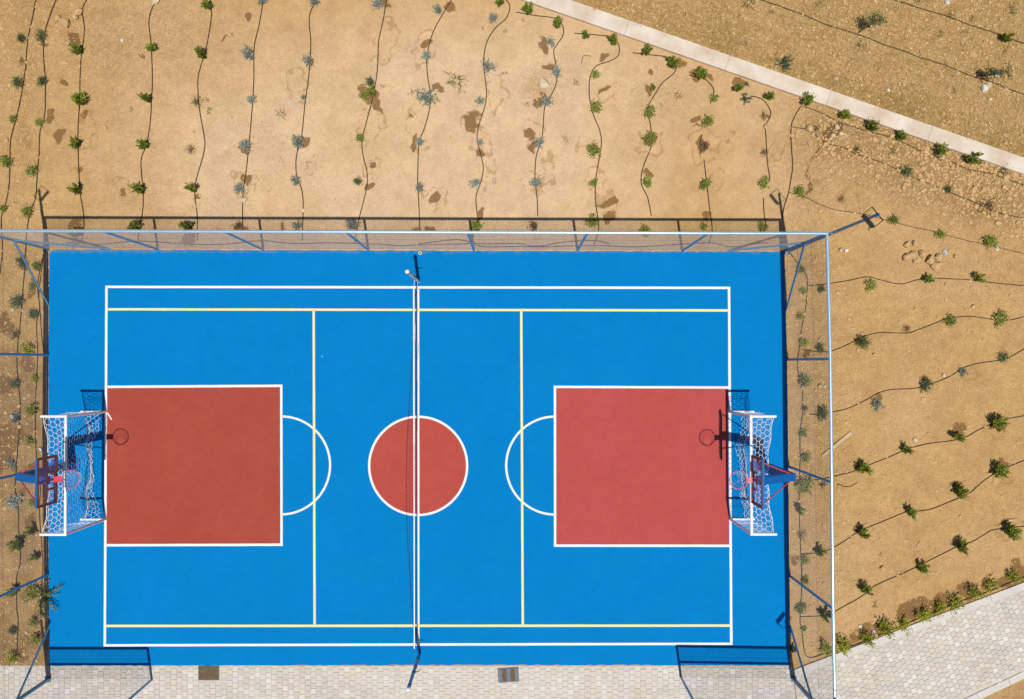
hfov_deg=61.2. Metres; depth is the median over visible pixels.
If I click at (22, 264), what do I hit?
round shrub
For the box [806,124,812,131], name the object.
clod
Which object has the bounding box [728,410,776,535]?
goal
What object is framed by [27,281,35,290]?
leafy shrub
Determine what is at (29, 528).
conifer seedling
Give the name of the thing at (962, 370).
silver shrub
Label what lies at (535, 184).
silver shrub
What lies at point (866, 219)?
floodlight pole
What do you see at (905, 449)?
conifer seedling
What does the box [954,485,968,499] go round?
conifer seedling
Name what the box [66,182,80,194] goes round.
conifer seedling
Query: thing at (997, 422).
conifer seedling
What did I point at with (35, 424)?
drip hose
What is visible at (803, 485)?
leafy shrub
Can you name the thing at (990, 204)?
dry shrub
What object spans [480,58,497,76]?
silver shrub
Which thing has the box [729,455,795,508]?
basketball hoop
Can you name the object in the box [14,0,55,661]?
drip hose
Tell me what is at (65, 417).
goal
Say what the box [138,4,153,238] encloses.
drip hose
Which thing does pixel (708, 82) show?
drip hose
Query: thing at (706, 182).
leafy shrub
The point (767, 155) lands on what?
drip hose
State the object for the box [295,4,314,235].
drip hose
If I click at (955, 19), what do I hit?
drip hose
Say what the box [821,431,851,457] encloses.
plank
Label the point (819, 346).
round shrub
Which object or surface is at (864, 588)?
conifer seedling
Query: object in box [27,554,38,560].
conifer seedling
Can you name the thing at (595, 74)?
leafy shrub
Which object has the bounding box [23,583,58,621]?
feathery shrub
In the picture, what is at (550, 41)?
silver shrub
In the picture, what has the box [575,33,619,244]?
drip hose
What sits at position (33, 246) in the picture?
floodlight pole
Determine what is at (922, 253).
clod
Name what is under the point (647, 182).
leafy shrub
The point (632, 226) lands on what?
pebbles
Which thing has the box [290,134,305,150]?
silver shrub
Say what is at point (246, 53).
silver shrub
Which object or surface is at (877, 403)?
silver shrub
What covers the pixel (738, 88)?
conifer seedling
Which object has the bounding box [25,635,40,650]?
yellow shrub
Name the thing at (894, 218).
leafy shrub
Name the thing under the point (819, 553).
conifer seedling
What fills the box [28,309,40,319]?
round shrub
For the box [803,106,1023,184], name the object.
drip hose
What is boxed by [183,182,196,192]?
conifer seedling
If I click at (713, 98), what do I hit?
leafy shrub
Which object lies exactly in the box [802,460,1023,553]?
drip hose
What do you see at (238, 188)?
silver shrub
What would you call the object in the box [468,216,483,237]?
leafy shrub
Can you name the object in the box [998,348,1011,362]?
round shrub
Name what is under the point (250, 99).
silver shrub
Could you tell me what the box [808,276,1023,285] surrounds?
drip hose
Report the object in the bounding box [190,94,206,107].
dry shrub
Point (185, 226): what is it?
conifer seedling
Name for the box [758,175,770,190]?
leafy shrub
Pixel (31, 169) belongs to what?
leafy shrub
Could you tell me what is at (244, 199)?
stone
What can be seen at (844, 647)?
hedge shrub
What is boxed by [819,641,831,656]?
hedge shrub
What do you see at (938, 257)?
clod
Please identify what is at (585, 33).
conifer seedling
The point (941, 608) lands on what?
hedge shrub
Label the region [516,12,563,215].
drip hose
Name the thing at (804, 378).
leafy shrub
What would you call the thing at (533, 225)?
dry shrub
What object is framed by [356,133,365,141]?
leafy shrub
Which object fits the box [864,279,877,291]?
leafy shrub
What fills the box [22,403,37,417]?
yellow shrub
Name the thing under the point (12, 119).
leafy shrub
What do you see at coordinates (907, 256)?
clod
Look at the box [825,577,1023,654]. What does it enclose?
drip hose
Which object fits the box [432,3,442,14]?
silver shrub
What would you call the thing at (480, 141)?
silver shrub
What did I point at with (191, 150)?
dry shrub
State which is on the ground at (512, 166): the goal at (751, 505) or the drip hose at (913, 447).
the drip hose at (913, 447)
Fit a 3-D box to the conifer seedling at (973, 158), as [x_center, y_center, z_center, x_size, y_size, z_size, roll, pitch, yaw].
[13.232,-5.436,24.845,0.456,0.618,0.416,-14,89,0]
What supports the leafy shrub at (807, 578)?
on the ground at (512, 166)
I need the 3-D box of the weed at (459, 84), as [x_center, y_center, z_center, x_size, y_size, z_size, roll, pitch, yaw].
[-1.663,-7.744,25.115,0.817,0.250,0.622,15,89,0]
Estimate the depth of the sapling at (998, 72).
24.27 m
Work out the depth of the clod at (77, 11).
25.08 m
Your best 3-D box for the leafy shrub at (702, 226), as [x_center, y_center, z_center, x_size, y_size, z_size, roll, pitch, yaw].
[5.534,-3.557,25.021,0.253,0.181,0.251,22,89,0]
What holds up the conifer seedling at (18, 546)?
on the ground at (512, 166)
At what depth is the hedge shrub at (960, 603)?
24.69 m
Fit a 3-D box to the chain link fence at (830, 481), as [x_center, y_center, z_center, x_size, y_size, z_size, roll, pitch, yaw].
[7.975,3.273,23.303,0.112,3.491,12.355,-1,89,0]
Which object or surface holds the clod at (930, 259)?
on the ground at (512, 166)
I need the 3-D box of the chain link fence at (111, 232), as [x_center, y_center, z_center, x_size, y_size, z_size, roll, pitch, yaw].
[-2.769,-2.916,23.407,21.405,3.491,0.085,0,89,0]
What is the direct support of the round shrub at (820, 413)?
on the ground at (512, 166)
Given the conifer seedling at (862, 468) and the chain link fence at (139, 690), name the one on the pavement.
the chain link fence at (139, 690)
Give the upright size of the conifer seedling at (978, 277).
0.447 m
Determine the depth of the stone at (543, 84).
25.04 m
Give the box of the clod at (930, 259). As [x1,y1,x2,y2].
[926,254,934,264]
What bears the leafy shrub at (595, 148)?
on the ground at (512, 166)
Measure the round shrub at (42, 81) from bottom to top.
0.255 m
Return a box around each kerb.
[792,582,1023,675]
[965,671,1023,698]
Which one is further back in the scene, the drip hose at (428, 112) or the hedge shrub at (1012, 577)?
the drip hose at (428, 112)
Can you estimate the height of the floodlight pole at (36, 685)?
6.340 m
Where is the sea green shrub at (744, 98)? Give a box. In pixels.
[741,92,751,104]
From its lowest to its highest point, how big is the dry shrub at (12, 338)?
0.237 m
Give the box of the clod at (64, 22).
[58,18,69,27]
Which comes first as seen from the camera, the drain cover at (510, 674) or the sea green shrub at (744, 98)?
the drain cover at (510, 674)
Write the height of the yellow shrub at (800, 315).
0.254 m
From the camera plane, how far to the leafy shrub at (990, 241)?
24.95 m
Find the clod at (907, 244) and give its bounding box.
[904,241,910,247]
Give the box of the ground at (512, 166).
[0,0,1023,698]
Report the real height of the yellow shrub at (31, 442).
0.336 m
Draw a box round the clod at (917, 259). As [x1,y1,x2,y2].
[913,256,922,263]
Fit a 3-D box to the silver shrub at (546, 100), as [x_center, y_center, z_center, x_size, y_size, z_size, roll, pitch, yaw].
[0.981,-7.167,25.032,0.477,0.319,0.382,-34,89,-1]
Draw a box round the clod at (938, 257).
[935,254,942,260]
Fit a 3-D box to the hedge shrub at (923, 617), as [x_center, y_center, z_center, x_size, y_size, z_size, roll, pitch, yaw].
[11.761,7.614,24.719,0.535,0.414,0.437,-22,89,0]
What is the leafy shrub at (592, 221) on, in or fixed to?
on the ground at (512, 166)
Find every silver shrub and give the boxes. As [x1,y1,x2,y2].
[2,493,24,510]
[3,457,15,468]
[8,412,18,422]
[234,182,245,194]
[238,43,254,60]
[238,139,253,151]
[245,95,256,103]
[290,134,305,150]
[290,176,301,185]
[290,218,302,229]
[300,53,313,66]
[310,0,320,5]
[345,218,362,229]
[370,0,386,9]
[414,134,426,147]
[415,182,425,195]
[416,87,436,105]
[420,49,431,62]
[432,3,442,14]
[468,177,482,189]
[474,95,484,105]
[475,138,484,144]
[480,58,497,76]
[487,11,498,23]
[529,175,544,187]
[532,135,545,151]
[539,95,552,106]
[545,35,556,47]
[551,65,562,80]
[871,398,884,412]
[958,367,969,376]
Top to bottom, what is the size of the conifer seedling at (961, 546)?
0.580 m
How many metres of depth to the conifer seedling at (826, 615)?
24.61 m
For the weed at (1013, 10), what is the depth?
25.11 m
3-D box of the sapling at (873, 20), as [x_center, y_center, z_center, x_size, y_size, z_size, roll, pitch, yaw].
[10.209,-9.219,24.499,0.452,1.319,0.592,-16,89,0]
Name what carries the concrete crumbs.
on the ground at (512, 166)
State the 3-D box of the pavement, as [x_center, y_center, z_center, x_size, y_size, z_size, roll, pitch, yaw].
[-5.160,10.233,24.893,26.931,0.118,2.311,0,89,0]
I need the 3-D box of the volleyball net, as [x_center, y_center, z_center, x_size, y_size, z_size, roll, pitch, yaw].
[-2.761,3.364,23.554,0.547,2.785,10.815,0,89,0]
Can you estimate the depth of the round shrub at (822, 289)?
25.01 m
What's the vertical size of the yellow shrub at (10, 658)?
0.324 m
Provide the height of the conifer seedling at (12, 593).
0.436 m
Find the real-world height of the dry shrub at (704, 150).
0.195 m
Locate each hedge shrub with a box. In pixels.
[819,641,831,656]
[836,637,850,656]
[860,631,878,648]
[877,619,898,640]
[899,618,911,634]
[917,609,933,622]
[935,600,946,617]
[948,595,965,613]
[967,586,986,599]
[984,578,1000,592]
[1008,567,1023,583]
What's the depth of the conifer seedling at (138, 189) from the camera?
24.78 m
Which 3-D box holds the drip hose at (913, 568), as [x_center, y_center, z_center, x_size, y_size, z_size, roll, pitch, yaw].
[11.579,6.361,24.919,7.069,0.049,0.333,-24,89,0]
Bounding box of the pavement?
[0,665,795,698]
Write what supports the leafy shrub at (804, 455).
on the ground at (512, 166)
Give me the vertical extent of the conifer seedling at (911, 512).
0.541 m
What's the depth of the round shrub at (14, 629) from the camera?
24.80 m
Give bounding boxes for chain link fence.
[0,229,827,251]
[0,238,50,698]
[24,679,152,698]
[680,676,805,698]
[785,233,836,698]
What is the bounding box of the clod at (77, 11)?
[74,8,82,15]
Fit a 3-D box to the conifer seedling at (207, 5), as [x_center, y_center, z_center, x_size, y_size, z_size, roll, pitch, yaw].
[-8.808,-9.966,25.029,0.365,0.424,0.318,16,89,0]
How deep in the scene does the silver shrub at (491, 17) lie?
25.11 m
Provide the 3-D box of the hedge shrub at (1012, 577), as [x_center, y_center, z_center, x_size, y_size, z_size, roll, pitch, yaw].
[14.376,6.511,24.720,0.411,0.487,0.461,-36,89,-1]
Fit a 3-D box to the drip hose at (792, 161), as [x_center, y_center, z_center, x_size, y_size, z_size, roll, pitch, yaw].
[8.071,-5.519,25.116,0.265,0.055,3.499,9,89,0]
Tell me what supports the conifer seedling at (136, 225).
on the ground at (512, 166)
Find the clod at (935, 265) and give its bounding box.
[930,261,939,270]
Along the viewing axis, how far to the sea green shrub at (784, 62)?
25.00 m
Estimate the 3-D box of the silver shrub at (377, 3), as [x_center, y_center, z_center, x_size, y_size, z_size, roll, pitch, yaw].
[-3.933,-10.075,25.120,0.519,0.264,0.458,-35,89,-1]
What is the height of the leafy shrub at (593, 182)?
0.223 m
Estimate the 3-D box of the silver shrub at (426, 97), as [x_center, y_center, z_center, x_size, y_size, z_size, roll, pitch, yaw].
[-2.463,-7.291,25.024,0.676,0.354,0.554,-6,89,0]
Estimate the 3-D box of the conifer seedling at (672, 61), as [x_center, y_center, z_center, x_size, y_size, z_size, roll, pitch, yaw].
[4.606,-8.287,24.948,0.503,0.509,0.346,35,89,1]
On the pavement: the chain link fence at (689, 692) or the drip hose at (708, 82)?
the chain link fence at (689, 692)
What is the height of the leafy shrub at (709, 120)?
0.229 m
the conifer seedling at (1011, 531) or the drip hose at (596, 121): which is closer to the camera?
the conifer seedling at (1011, 531)
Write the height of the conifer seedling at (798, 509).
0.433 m
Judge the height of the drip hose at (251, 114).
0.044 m
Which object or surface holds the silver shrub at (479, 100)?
on the ground at (512, 166)
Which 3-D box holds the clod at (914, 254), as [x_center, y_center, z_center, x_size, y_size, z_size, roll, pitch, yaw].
[11.595,-2.740,24.997,0.260,0.214,0.218,-38,89,-1]
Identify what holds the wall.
on the ground at (512, 166)
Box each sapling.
[858,10,886,32]
[980,60,1013,81]
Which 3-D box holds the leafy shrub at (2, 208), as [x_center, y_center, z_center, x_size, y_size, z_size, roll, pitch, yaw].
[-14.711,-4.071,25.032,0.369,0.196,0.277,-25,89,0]
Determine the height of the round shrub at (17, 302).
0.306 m
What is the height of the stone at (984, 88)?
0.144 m
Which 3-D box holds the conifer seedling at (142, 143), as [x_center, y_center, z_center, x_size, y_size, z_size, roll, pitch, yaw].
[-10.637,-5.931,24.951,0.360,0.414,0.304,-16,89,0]
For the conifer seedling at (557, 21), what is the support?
on the ground at (512, 166)
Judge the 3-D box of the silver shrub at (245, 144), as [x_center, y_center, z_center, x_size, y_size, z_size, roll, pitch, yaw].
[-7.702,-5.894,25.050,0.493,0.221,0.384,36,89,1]
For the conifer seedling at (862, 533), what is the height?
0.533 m
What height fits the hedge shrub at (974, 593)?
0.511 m
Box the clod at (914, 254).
[910,251,917,258]
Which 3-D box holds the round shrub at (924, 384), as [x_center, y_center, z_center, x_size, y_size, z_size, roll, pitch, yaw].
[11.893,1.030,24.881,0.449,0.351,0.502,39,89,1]
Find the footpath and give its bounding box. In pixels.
[795,590,1023,698]
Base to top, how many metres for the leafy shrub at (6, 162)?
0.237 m
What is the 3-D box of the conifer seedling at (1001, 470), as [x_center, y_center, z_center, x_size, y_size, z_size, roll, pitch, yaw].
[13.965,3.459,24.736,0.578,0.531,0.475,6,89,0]
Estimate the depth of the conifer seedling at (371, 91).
24.89 m
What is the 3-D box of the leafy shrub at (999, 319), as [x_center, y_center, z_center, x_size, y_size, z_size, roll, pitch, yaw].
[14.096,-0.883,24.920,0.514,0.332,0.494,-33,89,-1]
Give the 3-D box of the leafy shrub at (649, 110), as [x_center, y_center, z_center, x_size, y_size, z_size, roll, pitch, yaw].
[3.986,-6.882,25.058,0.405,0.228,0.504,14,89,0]
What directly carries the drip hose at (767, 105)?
on the ground at (512, 166)
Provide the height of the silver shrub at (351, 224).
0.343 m
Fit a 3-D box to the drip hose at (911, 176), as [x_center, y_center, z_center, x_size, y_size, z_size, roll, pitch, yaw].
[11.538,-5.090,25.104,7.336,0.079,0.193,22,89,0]
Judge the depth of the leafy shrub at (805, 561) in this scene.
24.82 m
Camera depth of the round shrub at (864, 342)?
24.90 m
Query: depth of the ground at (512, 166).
25.12 m
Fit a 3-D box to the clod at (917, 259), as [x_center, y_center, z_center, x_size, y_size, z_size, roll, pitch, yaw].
[11.711,-2.582,25.009,0.234,0.245,0.210,0,89,0]
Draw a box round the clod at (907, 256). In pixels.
[902,253,911,260]
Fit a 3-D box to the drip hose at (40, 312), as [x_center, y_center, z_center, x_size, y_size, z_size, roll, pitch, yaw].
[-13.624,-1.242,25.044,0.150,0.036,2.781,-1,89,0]
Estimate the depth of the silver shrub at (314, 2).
25.16 m
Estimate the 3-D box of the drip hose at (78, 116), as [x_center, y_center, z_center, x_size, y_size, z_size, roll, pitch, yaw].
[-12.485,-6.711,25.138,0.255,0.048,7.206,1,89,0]
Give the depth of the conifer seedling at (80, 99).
24.85 m
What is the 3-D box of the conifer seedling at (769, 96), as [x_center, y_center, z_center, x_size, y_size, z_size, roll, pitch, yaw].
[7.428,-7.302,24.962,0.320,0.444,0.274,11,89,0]
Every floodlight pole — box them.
[1,235,48,250]
[20,676,50,696]
[786,207,882,253]
[791,676,813,698]
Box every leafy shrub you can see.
[0,155,11,167]
[0,204,7,213]
[8,114,16,123]
[18,204,32,217]
[23,163,39,178]
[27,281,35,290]
[30,260,43,271]
[34,117,44,126]
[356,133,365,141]
[358,91,369,99]
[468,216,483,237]
[583,213,599,229]
[587,140,601,158]
[588,99,603,113]
[589,178,597,185]
[590,69,601,79]
[639,223,649,237]
[642,131,657,146]
[642,175,652,188]
[643,103,657,118]
[650,83,655,91]
[699,222,707,230]
[700,177,712,189]
[701,113,713,126]
[709,93,719,102]
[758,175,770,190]
[759,222,769,231]
[792,184,804,196]
[794,476,814,495]
[796,601,806,615]
[798,264,806,274]
[798,427,807,437]
[799,373,813,387]
[799,555,810,564]
[801,451,811,462]
[802,575,809,583]
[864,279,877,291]
[887,214,898,224]
[935,228,946,238]
[942,314,957,325]
[982,234,1000,249]
[993,309,1009,328]
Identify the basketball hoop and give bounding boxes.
[16,455,82,508]
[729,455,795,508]
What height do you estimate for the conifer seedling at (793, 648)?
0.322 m
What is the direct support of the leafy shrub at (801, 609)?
on the ground at (512, 166)
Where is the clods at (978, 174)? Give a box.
[0,0,1023,697]
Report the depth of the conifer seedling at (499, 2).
24.99 m
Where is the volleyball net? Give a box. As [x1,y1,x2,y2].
[405,269,420,691]
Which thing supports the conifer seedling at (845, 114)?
on the ground at (512, 166)
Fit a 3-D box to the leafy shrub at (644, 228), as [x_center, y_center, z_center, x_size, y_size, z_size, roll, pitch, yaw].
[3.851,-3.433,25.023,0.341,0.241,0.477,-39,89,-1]
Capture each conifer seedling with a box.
[5,586,17,597]
[6,538,21,552]
[23,526,37,536]
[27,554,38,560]
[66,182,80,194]
[67,40,81,54]
[68,134,79,149]
[70,90,86,105]
[126,219,140,233]
[127,181,144,195]
[135,138,147,149]
[137,92,150,101]
[144,41,155,50]
[177,221,191,229]
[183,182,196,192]
[194,44,205,59]
[199,0,211,8]
[366,86,375,96]
[495,0,503,6]
[522,1,533,14]
[553,14,562,27]
[582,29,589,38]
[606,32,616,44]
[642,42,653,55]
[666,55,680,67]
[694,67,707,78]
[733,83,744,91]
[765,91,774,99]
[789,645,796,652]
[795,505,805,516]
[801,91,816,105]
[814,546,826,556]
[820,609,830,622]
[839,109,853,118]
[856,462,873,475]
[858,527,872,538]
[860,583,873,595]
[867,117,879,131]
[897,129,907,140]
[902,445,913,454]
[906,507,917,521]
[917,563,930,574]
[922,273,934,282]
[936,143,949,155]
[952,433,965,442]
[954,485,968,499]
[956,538,969,556]
[966,152,983,164]
[972,273,985,282]
[991,415,1010,433]
[992,463,1011,477]
[1001,32,1014,41]
[1004,524,1021,540]
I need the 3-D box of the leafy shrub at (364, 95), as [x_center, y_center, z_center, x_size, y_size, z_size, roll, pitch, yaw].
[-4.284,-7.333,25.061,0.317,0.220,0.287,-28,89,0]
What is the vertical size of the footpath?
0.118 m
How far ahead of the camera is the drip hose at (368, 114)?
25.13 m
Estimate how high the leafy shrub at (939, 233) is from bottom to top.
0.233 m
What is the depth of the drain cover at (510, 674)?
24.84 m
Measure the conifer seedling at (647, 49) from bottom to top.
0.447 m
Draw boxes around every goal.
[39,410,106,535]
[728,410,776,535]
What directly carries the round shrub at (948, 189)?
on the ground at (512, 166)
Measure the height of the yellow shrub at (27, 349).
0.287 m
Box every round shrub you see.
[6,379,20,390]
[7,626,18,634]
[8,293,23,309]
[9,76,23,87]
[15,254,28,269]
[17,32,27,43]
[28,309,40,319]
[33,29,46,43]
[35,74,46,86]
[352,176,363,184]
[365,77,374,85]
[816,340,826,353]
[817,284,826,293]
[817,405,828,422]
[854,335,871,349]
[900,163,913,177]
[919,377,935,394]
[944,185,951,193]
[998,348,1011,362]
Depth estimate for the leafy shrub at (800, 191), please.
25.00 m
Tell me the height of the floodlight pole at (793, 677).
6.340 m
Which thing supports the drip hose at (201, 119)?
on the ground at (512, 166)
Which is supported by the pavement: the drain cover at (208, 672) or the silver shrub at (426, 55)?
the drain cover at (208, 672)
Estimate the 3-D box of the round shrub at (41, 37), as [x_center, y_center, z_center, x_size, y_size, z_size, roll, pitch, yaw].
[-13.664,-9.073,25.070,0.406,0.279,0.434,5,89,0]
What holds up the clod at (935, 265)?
on the ground at (512, 166)
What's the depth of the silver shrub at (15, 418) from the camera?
24.89 m
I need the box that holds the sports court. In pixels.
[48,249,789,665]
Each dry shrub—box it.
[5,327,21,339]
[184,144,197,156]
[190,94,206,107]
[525,219,537,230]
[698,139,710,151]
[981,197,999,213]
[996,164,1013,173]
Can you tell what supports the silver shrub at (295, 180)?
on the ground at (512, 166)
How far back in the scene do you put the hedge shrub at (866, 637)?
24.66 m
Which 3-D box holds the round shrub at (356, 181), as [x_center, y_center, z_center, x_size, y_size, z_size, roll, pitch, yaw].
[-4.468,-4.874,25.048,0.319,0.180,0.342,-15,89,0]
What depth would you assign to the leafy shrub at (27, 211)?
24.98 m
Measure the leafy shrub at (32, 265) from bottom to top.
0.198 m
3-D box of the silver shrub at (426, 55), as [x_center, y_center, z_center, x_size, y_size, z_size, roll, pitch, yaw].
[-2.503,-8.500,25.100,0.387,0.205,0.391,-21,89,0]
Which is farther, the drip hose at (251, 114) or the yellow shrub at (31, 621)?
the drip hose at (251, 114)
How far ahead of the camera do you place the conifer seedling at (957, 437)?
24.63 m
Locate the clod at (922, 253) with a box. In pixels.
[919,250,925,257]
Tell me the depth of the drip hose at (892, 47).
25.09 m
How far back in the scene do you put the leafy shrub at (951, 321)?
24.94 m
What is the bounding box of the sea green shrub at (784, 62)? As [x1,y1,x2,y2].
[776,55,792,71]
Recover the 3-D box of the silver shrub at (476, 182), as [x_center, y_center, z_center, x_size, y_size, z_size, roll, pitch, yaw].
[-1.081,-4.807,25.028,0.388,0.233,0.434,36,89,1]
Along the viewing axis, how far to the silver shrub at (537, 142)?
25.06 m
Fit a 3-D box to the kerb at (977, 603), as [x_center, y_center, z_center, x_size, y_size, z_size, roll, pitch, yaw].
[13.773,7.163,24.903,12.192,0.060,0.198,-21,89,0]
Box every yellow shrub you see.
[5,650,17,665]
[19,342,32,356]
[20,587,38,598]
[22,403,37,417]
[23,437,36,449]
[25,617,38,631]
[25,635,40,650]
[30,371,38,383]
[796,310,804,318]
[799,338,808,348]
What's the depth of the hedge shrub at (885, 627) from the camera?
24.67 m
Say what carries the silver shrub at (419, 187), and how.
on the ground at (512, 166)
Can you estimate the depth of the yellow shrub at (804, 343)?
24.91 m
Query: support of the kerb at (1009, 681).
on the ground at (512, 166)
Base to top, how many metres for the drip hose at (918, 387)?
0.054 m
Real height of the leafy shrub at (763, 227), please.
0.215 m
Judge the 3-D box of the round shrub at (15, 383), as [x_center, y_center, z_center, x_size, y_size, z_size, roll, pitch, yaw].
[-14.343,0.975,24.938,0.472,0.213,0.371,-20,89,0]
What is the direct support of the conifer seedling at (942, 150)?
on the ground at (512, 166)
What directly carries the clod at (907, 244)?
on the ground at (512, 166)
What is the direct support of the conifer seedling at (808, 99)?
on the ground at (512, 166)
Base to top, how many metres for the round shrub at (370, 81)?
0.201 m
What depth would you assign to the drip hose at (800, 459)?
24.96 m
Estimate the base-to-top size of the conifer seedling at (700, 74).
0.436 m
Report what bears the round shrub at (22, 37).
on the ground at (512, 166)
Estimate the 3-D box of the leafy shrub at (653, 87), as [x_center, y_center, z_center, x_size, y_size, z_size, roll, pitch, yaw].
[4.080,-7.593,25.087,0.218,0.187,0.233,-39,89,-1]
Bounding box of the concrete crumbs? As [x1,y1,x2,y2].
[46,246,791,661]
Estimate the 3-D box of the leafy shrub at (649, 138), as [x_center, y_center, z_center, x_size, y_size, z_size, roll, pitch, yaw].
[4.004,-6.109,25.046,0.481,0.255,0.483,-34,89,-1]
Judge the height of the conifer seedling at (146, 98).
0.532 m
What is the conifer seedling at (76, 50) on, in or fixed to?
on the ground at (512, 166)
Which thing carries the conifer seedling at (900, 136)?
on the ground at (512, 166)
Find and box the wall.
[521,0,1023,174]
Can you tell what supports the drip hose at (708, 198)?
on the ground at (512, 166)
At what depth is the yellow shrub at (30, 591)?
24.74 m
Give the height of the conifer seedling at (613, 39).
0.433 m
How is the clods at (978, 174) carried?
on the ground at (512, 166)
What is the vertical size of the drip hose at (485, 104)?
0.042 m
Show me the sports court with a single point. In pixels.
(580, 429)
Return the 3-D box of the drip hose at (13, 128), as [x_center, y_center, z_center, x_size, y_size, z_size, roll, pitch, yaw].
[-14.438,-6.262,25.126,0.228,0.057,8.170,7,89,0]
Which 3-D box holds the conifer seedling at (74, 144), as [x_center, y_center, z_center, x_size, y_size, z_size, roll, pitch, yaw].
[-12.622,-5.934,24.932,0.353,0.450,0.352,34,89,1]
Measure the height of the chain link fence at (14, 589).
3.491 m
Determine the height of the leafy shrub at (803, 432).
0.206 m
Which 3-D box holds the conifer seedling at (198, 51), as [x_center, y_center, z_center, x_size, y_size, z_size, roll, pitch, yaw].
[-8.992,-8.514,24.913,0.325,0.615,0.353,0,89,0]
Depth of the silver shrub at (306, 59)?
25.10 m
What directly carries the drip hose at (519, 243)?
on the ground at (512, 166)
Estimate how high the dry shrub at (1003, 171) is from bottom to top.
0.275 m
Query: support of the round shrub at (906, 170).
on the ground at (512, 166)
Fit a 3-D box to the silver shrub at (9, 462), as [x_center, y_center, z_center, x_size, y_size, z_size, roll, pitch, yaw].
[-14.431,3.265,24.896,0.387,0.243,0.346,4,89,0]
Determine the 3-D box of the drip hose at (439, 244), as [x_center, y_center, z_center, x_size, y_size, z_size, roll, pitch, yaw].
[-2.739,-3.055,25.077,20.338,0.047,0.178,0,89,0]
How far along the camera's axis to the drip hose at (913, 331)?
25.03 m
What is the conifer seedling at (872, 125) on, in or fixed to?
on the ground at (512, 166)
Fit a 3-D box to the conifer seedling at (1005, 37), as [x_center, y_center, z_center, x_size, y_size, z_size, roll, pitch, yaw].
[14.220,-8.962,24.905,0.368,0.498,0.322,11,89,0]
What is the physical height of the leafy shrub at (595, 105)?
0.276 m
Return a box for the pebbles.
[0,0,1023,665]
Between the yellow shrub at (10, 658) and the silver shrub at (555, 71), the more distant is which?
the silver shrub at (555, 71)
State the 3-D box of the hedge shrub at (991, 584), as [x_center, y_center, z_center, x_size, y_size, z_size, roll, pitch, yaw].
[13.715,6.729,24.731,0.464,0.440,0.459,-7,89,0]
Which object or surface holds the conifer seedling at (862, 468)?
on the ground at (512, 166)
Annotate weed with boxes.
[444,71,465,92]
[1003,3,1017,16]
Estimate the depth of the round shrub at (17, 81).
25.04 m
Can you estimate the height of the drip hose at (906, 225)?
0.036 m
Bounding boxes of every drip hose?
[0,0,35,272]
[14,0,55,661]
[35,254,43,591]
[38,260,43,353]
[68,240,767,246]
[77,0,86,241]
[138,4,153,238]
[194,0,211,240]
[242,0,263,229]
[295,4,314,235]
[354,0,386,242]
[417,0,451,228]
[420,239,609,246]
[475,0,509,222]
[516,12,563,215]
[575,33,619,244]
[633,52,676,215]
[689,75,713,103]
[704,159,712,240]
[751,96,770,123]
[762,0,1023,94]
[765,129,769,179]
[782,104,801,218]
[789,192,1023,253]
[791,254,822,657]
[792,126,1022,217]
[801,526,1023,616]
[802,316,1022,351]
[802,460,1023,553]
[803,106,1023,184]
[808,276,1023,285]
[808,416,1022,480]
[810,349,1023,414]
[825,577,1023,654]
[895,0,1023,43]
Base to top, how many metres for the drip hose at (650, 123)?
0.041 m
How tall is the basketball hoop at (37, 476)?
3.800 m
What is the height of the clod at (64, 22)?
0.251 m
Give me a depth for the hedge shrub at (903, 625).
24.71 m
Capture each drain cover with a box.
[198,666,218,679]
[497,667,518,682]
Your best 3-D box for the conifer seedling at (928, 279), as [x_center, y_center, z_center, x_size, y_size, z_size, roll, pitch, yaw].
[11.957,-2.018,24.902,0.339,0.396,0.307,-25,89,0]
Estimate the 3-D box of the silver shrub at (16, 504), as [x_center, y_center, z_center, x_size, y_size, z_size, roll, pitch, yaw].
[-14.302,4.414,24.859,0.606,0.315,0.616,-3,89,0]
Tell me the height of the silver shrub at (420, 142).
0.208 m
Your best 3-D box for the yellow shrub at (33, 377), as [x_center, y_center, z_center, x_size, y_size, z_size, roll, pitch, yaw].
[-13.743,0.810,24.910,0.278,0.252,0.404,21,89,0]
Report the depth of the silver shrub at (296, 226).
25.00 m
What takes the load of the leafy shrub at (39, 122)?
on the ground at (512, 166)
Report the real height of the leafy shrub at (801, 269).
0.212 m
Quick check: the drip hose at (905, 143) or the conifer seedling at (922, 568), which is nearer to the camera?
the conifer seedling at (922, 568)
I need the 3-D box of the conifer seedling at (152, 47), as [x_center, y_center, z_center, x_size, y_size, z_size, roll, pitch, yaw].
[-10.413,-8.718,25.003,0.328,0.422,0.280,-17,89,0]
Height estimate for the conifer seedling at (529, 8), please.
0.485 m
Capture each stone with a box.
[241,197,247,202]
[538,77,549,90]
[981,84,988,91]

